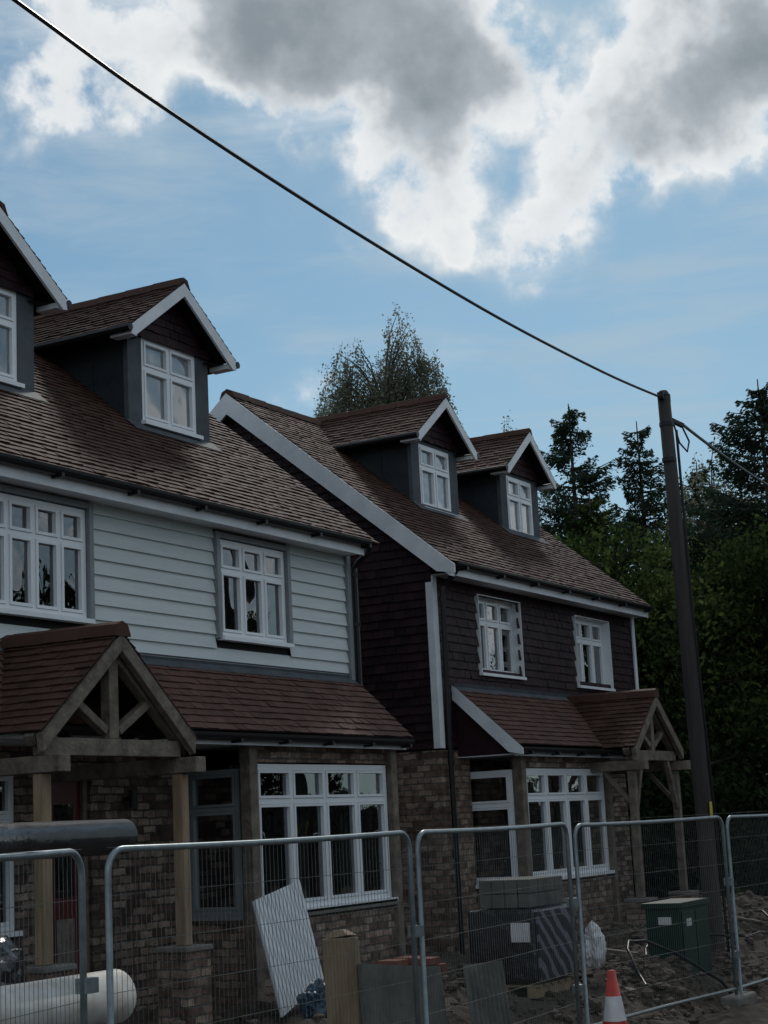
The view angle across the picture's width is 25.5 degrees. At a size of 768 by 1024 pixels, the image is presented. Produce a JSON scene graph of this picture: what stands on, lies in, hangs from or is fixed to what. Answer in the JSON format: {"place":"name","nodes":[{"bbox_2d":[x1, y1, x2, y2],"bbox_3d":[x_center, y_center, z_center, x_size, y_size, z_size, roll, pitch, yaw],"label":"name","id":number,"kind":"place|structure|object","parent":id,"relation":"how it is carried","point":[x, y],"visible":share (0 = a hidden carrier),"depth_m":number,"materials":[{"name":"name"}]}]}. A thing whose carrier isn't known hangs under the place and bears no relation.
{"place":"outdoors","nodes":[
{"label":"outdoors","id":0,"kind":"place"},
{"bbox_2d":[0,621,130,648],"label":"porch ridge","id":1,"kind":"structure","parent":0,"point":[120,628],"depth_m":14.55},
{"bbox_2d":[34,278,189,318],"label":"dormer ridge","id":2,"kind":"structure","parent":0,"point":[144,289],"depth_m":19.98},
{"bbox_2d":[0,0,767,572],"label":"sky","id":3,"kind":"structure","parent":0,"point":[590,175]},
{"bbox_2d":[116,881,767,1023],"bbox_3d":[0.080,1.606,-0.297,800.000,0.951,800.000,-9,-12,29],"label":"ground","id":4,"kind":"structure","parent":0,"point":[750,1013],"depth_m":16.81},
{"bbox_2d":[1,935,26,985],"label":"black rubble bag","id":5,"kind":"object","parent":4,"relation":"on","point":[11,956],"visible":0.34,"depth_m":10.94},
{"bbox_2d":[0,848,98,1023],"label":"metal fence panel","id":6,"kind":"object","parent":4,"relation":"on","point":[85,985],"visible":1,"depth_m":8.93,"materials":[{"name":"metal"}]},
{"bbox_2d":[0,969,135,1023],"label":"site fuel tank","id":7,"kind":"object","parent":4,"relation":"on","point":[97,1007],"visible":0.64,"depth_m":10.03,"materials":[{"name":"white paint"}]},
{"bbox_2d":[0,819,137,861],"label":"black drainage pipe","id":8,"kind":"object","parent":4,"relation":"on","point":[92,837],"visible":0.83,"depth_m":10.63,"materials":[{"name":"plastic"}]},
{"bbox_2d":[0,725,186,1011],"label":"recess brick wall","id":9,"kind":"structure","parent":4,"relation":"on","point":[150,817],"depth_m":16.50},
{"bbox_2d":[0,776,22,936],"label":"ground window frame","id":10,"kind":"object","parent":9,"relation":"attached to","point":[7,811],"visible":0.79,"depth_m":15.15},
{"bbox_2d":[50,773,89,974],"bbox_3d":[-3.003,3.637,15.829,0.140,2.410,0.610,-9,-12,29],"label":"door frame","id":11,"kind":"object","parent":9,"relation":"attached to","point":[65,930],"visible":0.24,"depth_m":15.86,"materials":[{"name":"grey wood"}]},
{"bbox_2d":[51,781,79,974],"bbox_3d":[-2.996,3.616,15.828,0.040,2.250,0.490,-9,-12,29],"label":"front door","id":12,"kind":"structure","parent":11,"relation":"attached to","point":[65,793],"depth_m":15.92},
{"bbox_2d":[54,804,73,897],"bbox_3d":[-2.993,3.171,15.896,0.014,0.850,0.250,-9,-12,29],"label":"door glazing","id":13,"kind":"structure","parent":12,"relation":"attached to","point":[63,812],"depth_m":15.89,"materials":[{"name":"black glass"}]},
{"bbox_2d":[25,950,212,1023],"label":"porch brick piers","id":14,"kind":"structure","parent":4,"relation":"on","point":[171,993],"depth_m":14.57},
{"bbox_2d":[27,944,212,973],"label":"porch pier caps","id":15,"kind":"object","parent":14,"relation":"on","point":[73,966],"visible":0.73,"depth_m":14.51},
{"bbox_2d":[33,773,192,965],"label":"porch posts","id":16,"kind":"object","parent":15,"relation":"on","point":[42,799],"visible":0.94,"depth_m":13.45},
{"bbox_2d":[0,635,205,781],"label":"porch truss","id":17,"kind":"object","parent":16,"relation":"on","point":[122,660],"visible":0.91,"depth_m":14.38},
{"bbox_2d":[0,635,189,739],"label":"porch deck","id":18,"kind":"structure","parent":17,"relation":"on","point":[127,701],"depth_m":15.11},
{"bbox_2d":[0,635,195,735],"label":"porch tiles","id":19,"kind":"object","parent":18,"relation":"on","point":[40,682],"visible":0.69,"depth_m":14.11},
{"bbox_2d":[0,506,335,915],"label":"carcass","id":20,"kind":"object","parent":4,"relation":"on","point":[214,791],"visible":0.22,"depth_m":20.25},
{"bbox_2d":[0,502,348,674],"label":"weatherboarding","id":21,"kind":"object","parent":20,"relation":"attached to","point":[154,576],"visible":0.93,"depth_m":17.37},
{"bbox_2d":[0,484,355,679],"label":"window trim","id":22,"kind":"structure","parent":20,"relation":"attached to","point":[87,507],"depth_m":17.90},
{"bbox_2d":[0,493,95,624],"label":"first floor window frame","id":23,"kind":"object","parent":22,"relation":"attached to","point":[32,537],"visible":1,"depth_m":15.52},
{"bbox_2d":[217,539,293,647],"bbox_3d":[-1.423,0.899,18.471,0.150,1.085,1.340,-9,-12,29],"label":"first floor window frame","id":24,"kind":"object","parent":22,"relation":"attached to","point":[239,573],"visible":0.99,"depth_m":18.54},
{"bbox_2d":[351,548,371,684],"bbox_3d":[-0.230,1.221,20.137,0.353,1.650,0.096,-12,-14,41],"label":"downpipe","id":25,"kind":"object","parent":22,"relation":"attached to","point":[354,576],"visible":1,"depth_m":20.18,"materials":[{"name":"black plastic"}]},
{"bbox_2d":[0,352,379,543],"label":"roof tiles","id":26,"kind":"object","parent":20,"relation":"on","point":[87,430],"visible":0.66,"depth_m":18.14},
{"bbox_2d":[0,292,48,402],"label":"dormer lead front","id":27,"kind":"object","parent":26,"relation":"on","point":[25,338],"visible":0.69,"depth_m":17.45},
{"bbox_2d":[0,286,24,388],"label":"dormer window frame","id":28,"kind":"object","parent":27,"relation":"in","point":[8,322],"visible":1,"depth_m":17.29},
{"bbox_2d":[0,245,33,297],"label":"dormer gable tiles","id":29,"kind":"object","parent":27,"relation":"attached to","point":[11,279],"visible":1,"depth_m":17.36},
{"bbox_2d":[0,216,55,311],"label":"dormer roof deck","id":30,"kind":"structure","parent":26,"relation":"on","point":[42,296],"depth_m":17.59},
{"bbox_2d":[0,207,66,314],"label":"dormer bargeboards","id":31,"kind":"object","parent":30,"relation":"attached to","point":[34,263],"visible":1,"depth_m":17.41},
{"bbox_2d":[39,285,226,370],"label":"dormer roof deck","id":32,"kind":"structure","parent":26,"relation":"on","point":[215,357],"depth_m":20.05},
{"bbox_2d":[47,340,123,415],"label":"dormer lead cheeks","id":33,"kind":"object","parent":32,"relation":"attached to","point":[97,369],"visible":0.21,"depth_m":19.13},
{"bbox_2d":[34,282,235,360],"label":"dormer roof tiles","id":34,"kind":"object","parent":32,"relation":"on","point":[78,321],"visible":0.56,"depth_m":19.57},
{"bbox_2d":[34,322,239,374],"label":"dormer gutters","id":35,"kind":"object","parent":32,"relation":"attached to","point":[84,336],"visible":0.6,"depth_m":18.93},
{"bbox_2d":[110,283,235,374],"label":"dormer bargeboards","id":36,"kind":"object","parent":32,"relation":"attached to","point":[156,311],"visible":1,"depth_m":19.66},
{"bbox_2d":[123,335,222,451],"bbox_3d":[-2.426,-1.317,19.518,0.210,1.254,1.630,-9,-12,29],"label":"dormer lead front","id":37,"kind":"object","parent":32,"relation":"attached to","point":[133,409],"visible":0.64,"depth_m":19.11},
{"bbox_2d":[141,337,203,439],"bbox_3d":[-2.475,-1.418,19.562,0.150,1.035,1.090,-9,-12,29],"label":"dormer window frame","id":38,"kind":"object","parent":37,"relation":"in","point":[166,375],"visible":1,"depth_m":19.56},
{"bbox_2d":[146,347,188,426],"bbox_3d":[-2.532,-1.431,19.598,0.020,0.890,0.930,-9,-12,29],"label":"window glass","id":39,"kind":"object","parent":38,"relation":"in","point":[155,396],"visible":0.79,"depth_m":19.58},
{"bbox_2d":[137,305,208,359],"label":"dormer gable tiles","id":40,"kind":"object","parent":37,"relation":"attached to","point":[169,327],"visible":0.87,"depth_m":19.75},
{"bbox_2d":[0,463,363,555],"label":"fascia and soffit","id":41,"kind":"structure","parent":26,"relation":"attached to","point":[31,480],"depth_m":16.94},
{"bbox_2d":[0,452,371,548],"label":"gutter","id":42,"kind":"object","parent":26,"relation":"attached to","point":[57,471],"visible":1,"depth_m":16.79,"materials":[{"name":"black plastic"}]},
{"bbox_2d":[104,830,424,1023],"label":"metal fence panel","id":43,"kind":"object","parent":4,"relation":"on","point":[415,931],"visible":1,"depth_m":10.77,"materials":[{"name":"metal"}]},
{"bbox_2d":[252,880,323,1017],"bbox_3d":[-0.864,3.999,15.649,0.411,1.146,1.181,-7,-11,22],"label":"ribbed radiator panel","id":44,"kind":"object","parent":4,"relation":"on","point":[271,944],"visible":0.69,"depth_m":15.57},
{"bbox_2d":[192,746,395,1005],"bbox_3d":[-3.388,4.337,19.750,6.500,2.900,2.890,-9,-12,29],"label":"bay brickwork","id":45,"kind":"object","parent":4,"relation":"on","point":[312,755],"visible":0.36,"depth_m":18.34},
{"bbox_2d":[0,733,405,750],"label":"fascia and soffit","id":46,"kind":"structure","parent":45,"relation":"attached to","point":[13,739],"depth_m":17.05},
{"bbox_2d":[0,651,412,737],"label":"lean to tiles","id":47,"kind":"object","parent":46,"relation":"on","point":[206,699],"visible":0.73,"depth_m":17.73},
{"bbox_2d":[0,638,358,683],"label":"lead flashing","id":48,"kind":"object","parent":47,"relation":"attached to","point":[187,662],"visible":0.6,"depth_m":18.07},
{"bbox_2d":[2,726,414,747],"bbox_3d":[-2.531,1.914,14.720,0.123,0.095,11.400,-9,-12,29],"label":"gutter","id":49,"kind":"object","parent":46,"relation":"attached to","point":[133,733],"visible":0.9,"depth_m":16.96,"materials":[{"name":"black plastic"}]},
{"bbox_2d":[187,768,244,920],"bbox_3d":[-1.717,3.375,17.223,0.710,1.495,0.130,-9,-12,29],"label":"bay side window frame","id":50,"kind":"object","parent":45,"relation":"attached to","point":[221,809],"visible":0.83,"depth_m":17.21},
{"bbox_2d":[230,765,367,915],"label":"curtains","id":51,"kind":"object","parent":45,"relation":"attached to","point":[343,810],"visible":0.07,"depth_m":19.05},
{"bbox_2d":[239,745,405,1002],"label":"bay oak posts","id":52,"kind":"object","parent":45,"relation":"attached to","point":[249,792],"visible":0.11,"depth_m":17.03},
{"bbox_2d":[257,764,397,911],"bbox_3d":[-0.617,3.483,18.241,0.140,1.525,2.740,-9,-12,29],"label":"bay window frame","id":53,"kind":"object","parent":45,"relation":"attached to","point":[290,801],"visible":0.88,"depth_m":18.30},
{"bbox_2d":[323,929,361,1023],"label":"timber gate post","id":54,"kind":"object","parent":4,"relation":"on","point":[351,981],"visible":0.85,"depth_m":13.32,"materials":[{"name":"brown wood"}]},
{"bbox_2d":[313,302,462,424],"bbox_3d":[0.039,1.971,36.991,3.558,13.486,3.515,2,-12,-26],"label":"birch tree","id":55,"kind":"object","parent":4,"relation":"on","point":[398,389],"visible":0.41,"depth_m":37.57,"materials":[{"name":"green plant"}]},
{"bbox_2d":[358,964,447,1023],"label":"board panel","id":56,"kind":"object","parent":4,"relation":"on","point":[406,1006],"visible":0.67,"depth_m":13.68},
{"bbox_2d":[396,750,477,955],"bbox_3d":[-1.601,4.917,23.308,6.000,2.880,0.800,-9,-12,29],"label":"side brickwork","id":57,"kind":"object","parent":4,"relation":"on","point":[424,801],"visible":0.21,"depth_m":21.77,"materials":[{"name":"brick"}]},
{"bbox_2d":[247,440,626,760],"bbox_3d":[-0.221,2.811,26.441,6.020,8.020,6.980,-9,-12,29],"label":"carcass","id":58,"kind":"object","parent":4,"relation":"on","point":[491,643],"visible":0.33,"depth_m":28.43},
{"bbox_2d":[209,393,638,748],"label":"bargeboards and corner trim","id":59,"kind":"object","parent":58,"relation":"attached to","point":[331,482],"visible":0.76,"depth_m":22.55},
{"bbox_2d":[222,416,635,750],"bbox_3d":[-0.281,1.396,26.677,6.064,5.098,7.014,-9,-12,29],"label":"tile hanging","id":60,"kind":"object","parent":58,"relation":"on","point":[394,637],"visible":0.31,"depth_m":22.62},
{"bbox_2d":[227,393,649,605],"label":"roof tiles","id":61,"kind":"object","parent":58,"relation":"on","point":[481,539],"visible":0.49,"depth_m":24.51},
{"bbox_2d":[342,408,470,457],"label":"dormer roof deck","id":62,"kind":"structure","parent":61,"relation":"on","point":[448,423],"depth_m":25.63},
{"bbox_2d":[346,442,409,499],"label":"dormer lead cheeks","id":63,"kind":"object","parent":62,"relation":"attached to","point":[387,463],"visible":0.12,"depth_m":24.70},
{"bbox_2d":[320,397,476,451],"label":"dormer roof tiles","id":64,"kind":"object","parent":62,"relation":"on","point":[381,423],"visible":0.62,"depth_m":25.12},
{"bbox_2d":[407,440,469,521],"bbox_3d":[0.801,-0.427,25.055,0.210,1.204,1.524,-9,-12,29],"label":"dormer lead front","id":65,"kind":"object","parent":62,"relation":"attached to","point":[414,472],"visible":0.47,"depth_m":24.73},
{"bbox_2d":[418,443,456,515],"bbox_3d":[0.757,-0.455,25.085,0.150,0.995,1.018,-9,-12,29],"label":"dormer window frame","id":66,"kind":"object","parent":65,"relation":"attached to","point":[432,470],"visible":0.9,"depth_m":25.10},
{"bbox_2d":[400,398,477,462],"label":"dormer bargeboards","id":67,"kind":"object","parent":62,"relation":"attached to","point":[434,417],"visible":1,"depth_m":25.22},
{"bbox_2d":[457,437,549,486],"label":"dormer roof deck","id":68,"kind":"structure","parent":61,"relation":"on","point":[530,454],"depth_m":28.17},
{"bbox_2d":[457,474,498,523],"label":"dormer lead cheeks","id":69,"kind":"object","parent":68,"relation":"attached to","point":[479,493],"visible":0.12,"depth_m":27.17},
{"bbox_2d":[456,432,553,484],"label":"dormer roof tiles","id":70,"kind":"object","parent":68,"relation":"on","point":[497,452],"visible":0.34,"depth_m":27.37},
{"bbox_2d":[496,473,550,544],"bbox_3d":[2.258,-0.027,27.554,0.210,1.184,1.524,-9,-12,29],"label":"dormer lead front","id":71,"kind":"object","parent":68,"relation":"attached to","point":[502,502],"visible":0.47,"depth_m":27.22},
{"bbox_2d":[506,475,533,535],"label":"dormer window frame","id":72,"kind":"object","parent":71,"relation":"attached to","point":[518,499],"visible":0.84,"depth_m":27.60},
{"bbox_2d":[431,570,647,617],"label":"fascia and soffit","id":73,"kind":"structure","parent":61,"relation":"attached to","point":[504,584],"depth_m":24.64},
{"bbox_2d":[453,560,653,612],"bbox_3d":[2.668,1.150,25.029,0.123,0.095,7.000,-9,-12,29],"label":"gutter","id":74,"kind":"object","parent":61,"relation":"attached to","point":[500,574],"visible":1,"depth_m":24.43,"materials":[{"name":"black plastic"}]},
{"bbox_2d":[478,598,514,672],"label":"first floor window frame","id":75,"kind":"object","parent":58,"relation":"attached to","point":[496,624],"visible":0.69,"depth_m":23.93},
{"bbox_2d":[474,594,615,691],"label":"window reveals","id":76,"kind":"structure","parent":58,"relation":"attached to","point":[607,656],"depth_m":24.41,"materials":[{"name":"white plastic"}]},
{"bbox_2d":[575,618,604,683],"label":"first floor window frame","id":77,"kind":"object","parent":58,"relation":"attached to","point":[589,642],"visible":0.63,"depth_m":26.78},
{"bbox_2d":[439,567,465,955],"bbox_3d":[0.973,3.141,21.765,0.335,4.954,0.095,-7,-11,22],"label":"downpipe","id":78,"kind":"object","parent":4,"relation":"on","point":[446,666],"visible":0.91,"depth_m":21.81,"materials":[{"name":"black plastic"}]},
{"bbox_2d":[170,890,767,1023],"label":"rubble","id":79,"kind":"object","parent":4,"relation":"on","point":[657,969],"visible":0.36,"depth_m":17.44,"materials":[{"name":"stone"}]},
{"bbox_2d":[463,960,511,1023],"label":"corrugated roof sheet","id":80,"kind":"object","parent":4,"relation":"on","point":[504,1009],"visible":0.8,"depth_m":14.66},
{"bbox_2d":[415,822,584,1023],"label":"metal fence panel","id":81,"kind":"object","parent":4,"relation":"on","point":[577,987],"visible":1,"depth_m":13.81,"materials":[{"name":"metal"}]},
{"bbox_2d":[468,875,578,998],"bbox_3d":[1.373,4.170,16.727,0.745,1.100,0.965,-9,-12,29],"label":"brick pallet","id":82,"kind":"object","parent":4,"relation":"on","point":[514,931],"visible":0.74,"depth_m":16.42,"materials":[{"name":"grey concrete"}]},
{"bbox_2d":[477,752,614,932],"bbox_3d":[2.102,4.756,23.383,0.980,2.860,2.860,-9,-12,29],"label":"bay brickwork","id":83,"kind":"object","parent":4,"relation":"on","point":[543,762],"visible":0.26,"depth_m":23.59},
{"bbox_2d":[470,769,518,888],"bbox_3d":[1.385,4.148,22.203,0.800,1.505,0.140,-9,-12,29],"label":"bay side window frame","id":84,"kind":"object","parent":83,"relation":"attached to","point":[502,804],"visible":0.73,"depth_m":22.14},
{"bbox_2d":[458,753,625,760],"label":"fascia and soffit","id":85,"kind":"structure","parent":83,"relation":"attached to","point":[501,757],"depth_m":22.93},
{"bbox_2d":[458,690,645,748],"bbox_3d":[2.732,3.014,24.421,0.911,0.794,5.640,-9,-12,29],"label":"lean to tiles","id":86,"kind":"object","parent":85,"relation":"on","point":[527,720],"visible":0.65,"depth_m":23.24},
{"bbox_2d":[454,683,569,701],"bbox_3d":[2.358,2.674,24.692,0.070,0.120,5.640,-9,-12,29],"label":"lead flashing","id":87,"kind":"object","parent":86,"relation":"attached to","point":[504,691],"visible":0.62,"depth_m":23.71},
{"bbox_2d":[502,776,587,876],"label":"curtains","id":88,"kind":"object","parent":83,"relation":"attached to","point":[575,805],"visible":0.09,"depth_m":24.29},
{"bbox_2d":[470,752,634,919],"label":"recess brick wall","id":89,"kind":"structure","parent":4,"relation":"on","point":[485,789],"depth_m":24.58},
{"bbox_2d":[538,404,676,696],"bbox_3d":[5.023,3.051,38.715,5.205,11.500,5.718,2,-11,-24],"label":"conifer tree","id":90,"kind":"object","parent":4,"relation":"on","point":[588,483],"visible":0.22,"depth_m":39.41,"materials":[{"name":"green plant"}]},
{"bbox_2d":[603,970,627,1023],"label":"traffic cone","id":91,"kind":"object","parent":4,"relation":"on","point":[614,1011],"visible":1,"depth_m":14.28,"materials":[{"name":"orange plastic"}]},
{"bbox_2d":[562,493,675,724],"bbox_3d":[4.506,3.884,35.377,4.826,8.700,4.564,-9,-12,29],"label":"broadleaf tree","id":92,"kind":"object","parent":4,"relation":"on","point":[587,519],"visible":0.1,"depth_m":35.83,"materials":[{"name":"green plant"}]},
{"bbox_2d":[552,503,767,844],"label":"broadleaf tree","id":93,"kind":"object","parent":4,"relation":"on","point":[614,556],"visible":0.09,"depth_m":32.15,"materials":[{"name":"green plant"}]},
{"bbox_2d":[608,421,714,701],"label":"conifer tree","id":94,"kind":"object","parent":4,"relation":"on","point":[644,506],"visible":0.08,"depth_m":40.69,"materials":[{"name":"green plant"}]},
{"bbox_2d":[573,813,756,1023],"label":"metal fence panel","id":95,"kind":"object","parent":4,"relation":"on","point":[736,998],"visible":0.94,"depth_m":16.79,"materials":[{"name":"metal"}]},
{"bbox_2d":[641,898,711,972],"bbox_3d":[3.276,4.810,18.826,0.460,0.980,0.960,-9,-12,29],"label":"utility cabinet","id":96,"kind":"object","parent":4,"relation":"on","point":[654,915],"visible":0.68,"depth_m":18.54,"materials":[{"name":"green plastic"}]},
{"bbox_2d":[598,554,767,890],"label":"broadleaf tree","id":97,"kind":"object","parent":4,"relation":"on","point":[670,703],"visible":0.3,"depth_m":30.72,"materials":[{"name":"green plant"}]},
{"bbox_2d":[657,390,729,951],"bbox_3d":[3.740,2.095,20.563,0.277,7.302,0.512,-9,-12,29],"label":"utility pole","id":98,"kind":"object","parent":4,"relation":"on","point":[703,790],"visible":0.87,"depth_m":20.54,"materials":[{"name":"brown wood"}]},
{"bbox_2d":[12,0,767,486],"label":"overhead cable","id":99,"kind":"object","parent":98,"relation":"attached to","point":[136,88],"visible":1,"depth_m":13.17,"materials":[{"name":"black plastic"}]},
{"bbox_2d":[624,499,767,870],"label":"broadleaf tree","id":100,"kind":"object","parent":4,"relation":"on","point":[753,564],"visible":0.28,"depth_m":31.97,"materials":[{"name":"green plant"}]},
{"bbox_2d":[624,497,767,883],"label":"broadleaf tree","id":101,"kind":"object","parent":4,"relation":"on","point":[694,552],"visible":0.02,"depth_m":36.56,"materials":[{"name":"green plant"}]},
{"bbox_2d":[626,725,767,900],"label":"shrub","id":102,"kind":"object","parent":4,"relation":"on","point":[723,804],"visible":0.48,"depth_m":28.67,"materials":[{"name":"green plant"}]},
{"bbox_2d":[641,441,765,882],"bbox_3d":[8.335,3.533,39.301,4.898,10.444,4.343,-9,-12,29],"label":"birch tree","id":103,"kind":"object","parent":4,"relation":"on","point":[711,485],"visible":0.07,"depth_m":39.69,"materials":[{"name":"green plant"}]},
{"bbox_2d":[646,379,767,694],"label":"conifer tree","id":104,"kind":"object","parent":4,"relation":"on","point":[739,510],"visible":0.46,"depth_m":35.64,"materials":[{"name":"green plant"}]},
{"bbox_2d":[725,811,767,992],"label":"metal fence panel","id":105,"kind":"object","parent":4,"relation":"on","point":[741,985],"visible":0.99,"depth_m":18.44,"materials":[{"name":"metal"}]},
{"bbox_2d":[455,703,505,756],"bbox_3d":[1.251,2.754,22.078,0.700,0.800,0.001,-9,-12,29],"label":"lean to cheek","id":106,"kind":"object","parent":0,"point":[474,737],"visible":1,"depth_m":22.11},
{"bbox_2d":[451,685,523,753],"bbox_3d":[1.333,2.678,21.966,0.970,0.960,0.030,-9,-12,29],"label":"lean to bargeboard","id":107,"kind":"object","parent":106,"relation":"attached to","point":[499,735],"visible":1,"depth_m":21.94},
{"bbox_2d":[512,755,621,925],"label":"bay oak posts","id":108,"kind":"object","parent":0,"point":[520,789],"visible":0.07,"depth_m":22.10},
{"bbox_2d":[526,768,614,879],"bbox_3d":[2.526,4.265,23.283,0.140,1.475,2.760,-9,-12,29],"label":"bay window frame","id":109,"kind":"object","parent":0,"point":[564,796],"visible":0.82,"depth_m":23.35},
{"bbox_2d":[566,688,659,702],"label":"porch ridge","id":110,"kind":"structure","parent":0,"point":[619,695],"depth_m":25.02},
{"bbox_2d":[603,761,687,897],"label":"porch posts","id":111,"kind":"object","parent":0,"point":[632,798],"visible":0.93,"depth_m":24.09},
{"bbox_2d":[587,697,690,774],"bbox_3d":[3.319,3.308,25.061,1.750,1.075,1.956,-9,-12,29],"label":"porch truss","id":112,"kind":"object","parent":111,"relation":"on","point":[637,758],"visible":0.81,"depth_m":24.74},
{"bbox_2d":[546,697,678,748],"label":"porch tiles","id":113,"kind":"object","parent":112,"relation":"on","point":[607,729],"visible":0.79,"depth_m":24.54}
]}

